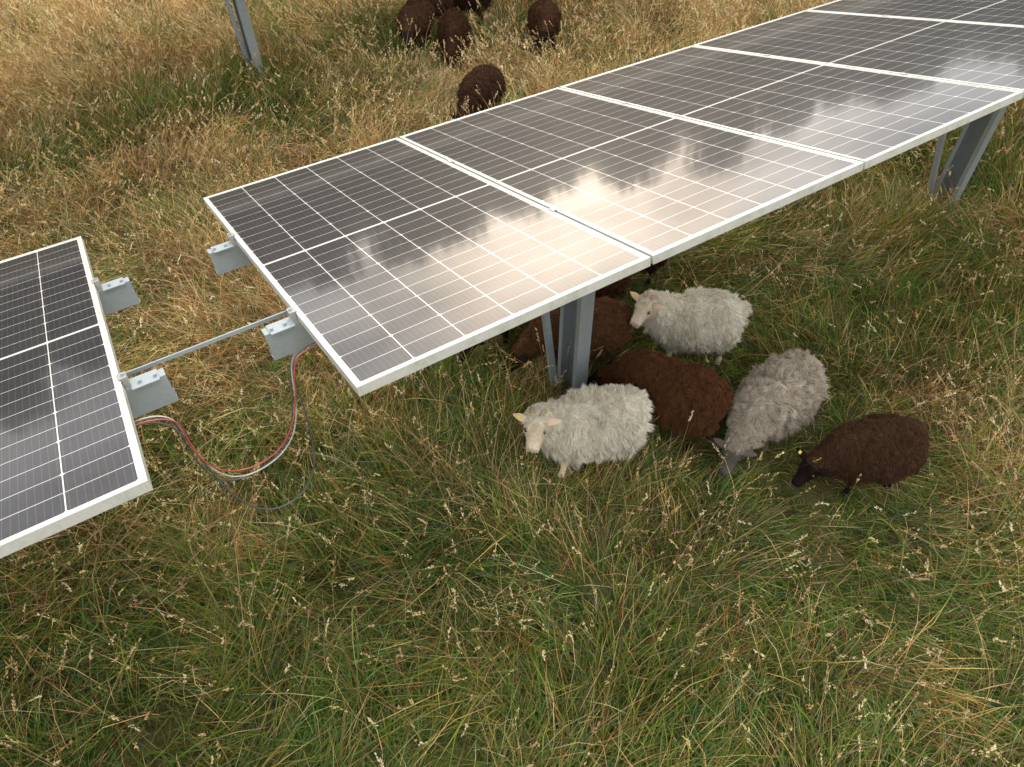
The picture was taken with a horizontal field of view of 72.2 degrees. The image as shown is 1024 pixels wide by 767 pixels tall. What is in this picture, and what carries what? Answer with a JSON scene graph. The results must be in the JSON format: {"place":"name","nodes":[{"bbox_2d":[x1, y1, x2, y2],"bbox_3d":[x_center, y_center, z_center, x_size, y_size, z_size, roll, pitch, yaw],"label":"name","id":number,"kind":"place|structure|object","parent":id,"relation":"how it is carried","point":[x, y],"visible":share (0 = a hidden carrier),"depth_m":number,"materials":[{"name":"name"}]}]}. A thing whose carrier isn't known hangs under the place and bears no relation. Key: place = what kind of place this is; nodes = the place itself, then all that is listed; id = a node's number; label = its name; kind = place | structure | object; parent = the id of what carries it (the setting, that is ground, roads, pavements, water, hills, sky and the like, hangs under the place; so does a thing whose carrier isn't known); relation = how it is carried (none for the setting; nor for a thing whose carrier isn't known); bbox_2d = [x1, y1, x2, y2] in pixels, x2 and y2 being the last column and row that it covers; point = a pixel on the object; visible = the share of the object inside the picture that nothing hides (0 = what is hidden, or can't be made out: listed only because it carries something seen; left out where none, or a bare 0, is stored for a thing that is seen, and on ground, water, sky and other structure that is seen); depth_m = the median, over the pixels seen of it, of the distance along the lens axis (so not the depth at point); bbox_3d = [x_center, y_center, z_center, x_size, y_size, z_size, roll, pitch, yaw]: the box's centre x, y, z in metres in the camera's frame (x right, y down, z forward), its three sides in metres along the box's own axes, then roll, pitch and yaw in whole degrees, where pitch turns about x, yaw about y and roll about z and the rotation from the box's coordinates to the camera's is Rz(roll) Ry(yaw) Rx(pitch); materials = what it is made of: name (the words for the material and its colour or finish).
{"place":"outdoors","nodes":[
{"label":"outdoors","id":0,"kind":"place"},
{"bbox_2d":[0,0,1023,766],"bbox_3d":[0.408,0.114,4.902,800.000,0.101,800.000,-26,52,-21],"label":"ground","id":1,"kind":"structure","parent":0,"point":[810,496],"depth_m":4.32,"materials":[{"name":"green plant"}]},
{"bbox_2d":[0,236,178,557],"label":"solar panel array","id":2,"kind":"object","parent":1,"relation":"on","point":[74,401],"visible":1,"depth_m":2.29,"materials":[{"name":"black glass"}]},
{"bbox_2d":[224,0,555,77],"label":"solar panel array","id":3,"kind":"object","parent":1,"relation":"on","point":[244,23],"visible":0.48,"depth_m":8.17,"materials":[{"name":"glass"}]},
{"bbox_2d":[395,0,436,53],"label":"sheep","id":4,"kind":"object","parent":1,"relation":"on","point":[419,12],"visible":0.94,"depth_m":8.60},
{"bbox_2d":[406,0,454,17],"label":"sheep","id":5,"kind":"object","parent":1,"relation":"on","point":[445,5],"visible":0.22,"depth_m":9.13},
{"bbox_2d":[437,7,471,70],"bbox_3d":[-0.711,-4.183,8.547,0.455,0.576,0.930,1,47,2],"label":"sheep","id":6,"kind":"object","parent":1,"relation":"on","point":[452,22],"visible":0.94,"depth_m":8.37},
{"bbox_2d":[453,0,491,26],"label":"sheep","id":7,"kind":"object","parent":1,"relation":"on","point":[463,5],"visible":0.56,"depth_m":9.23},
{"bbox_2d":[450,63,506,118],"bbox_3d":[-0.387,-2.975,7.381,0.507,0.577,0.943,16,50,15],"label":"sheep","id":8,"kind":"object","parent":1,"relation":"on","point":[486,77],"visible":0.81,"depth_m":7.21},
{"bbox_2d":[459,330,508,361],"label":"sheep","id":9,"kind":"object","parent":1,"relation":"on","point":[468,350],"visible":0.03,"depth_m":4.97},
{"bbox_2d":[526,0,561,52],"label":"sheep","id":10,"kind":"object","parent":1,"relation":"on","point":[540,13],"visible":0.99,"depth_m":8.63},
{"bbox_2d":[503,295,635,372],"bbox_3d":[0.391,-0.306,4.864,0.947,0.581,0.487,-9,48,-7],"label":"sheep","id":11,"kind":"object","parent":1,"relation":"on","point":[612,329],"visible":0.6,"depth_m":4.72},
{"bbox_2d":[126,0,1023,396],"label":"solar panel array","id":12,"kind":"object","parent":1,"relation":"on","point":[382,264],"visible":0.99,"depth_m":3.29,"materials":[{"name":"black glass"}]},
{"bbox_2d":[134,342,317,509],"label":"power cables","id":13,"kind":"object","parent":12,"relation":"attached to","point":[293,382],"visible":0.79,"depth_m":2.58,"materials":[{"name":"multicoloured rubber"}]},
{"bbox_2d":[513,382,655,477],"bbox_3d":[0.440,0.267,4.298,0.906,0.682,0.528,-12,48,-9],"label":"sheep","id":14,"kind":"object","parent":1,"relation":"on","point":[607,418],"visible":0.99,"depth_m":4.13},
{"bbox_2d":[595,274,632,299],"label":"sheep","id":15,"kind":"object","parent":1,"relation":"on","point":[614,290],"visible":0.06,"depth_m":5.15},
{"bbox_2d":[640,258,667,286],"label":"sheep","id":16,"kind":"object","parent":1,"relation":"on","point":[651,269],"visible":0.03,"depth_m":5.51},
{"bbox_2d":[587,348,734,452],"bbox_3d":[0.920,0.054,4.519,0.989,0.608,0.500,24,52,22],"label":"sheep","id":17,"kind":"object","parent":1,"relation":"on","point":[679,391],"visible":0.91,"depth_m":4.28},
{"bbox_2d":[630,286,753,364],"bbox_3d":[1.227,-0.431,4.922,0.905,0.665,0.531,-3,47,-1],"label":"sheep","id":18,"kind":"object","parent":1,"relation":"on","point":[699,320],"visible":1,"depth_m":4.74},
{"bbox_2d":[713,348,831,476],"bbox_3d":[1.606,0.163,4.418,0.979,0.601,0.526,-35,55,-27],"label":"sheep","id":19,"kind":"object","parent":1,"relation":"on","point":[776,398],"visible":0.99,"depth_m":4.26},
{"bbox_2d":[791,411,930,496],"bbox_3d":[2.050,0.442,4.193,0.874,0.548,0.439,-9,48,-7],"label":"sheep","id":20,"kind":"object","parent":1,"relation":"on","point":[889,449],"visible":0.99,"depth_m":4.03}
]}

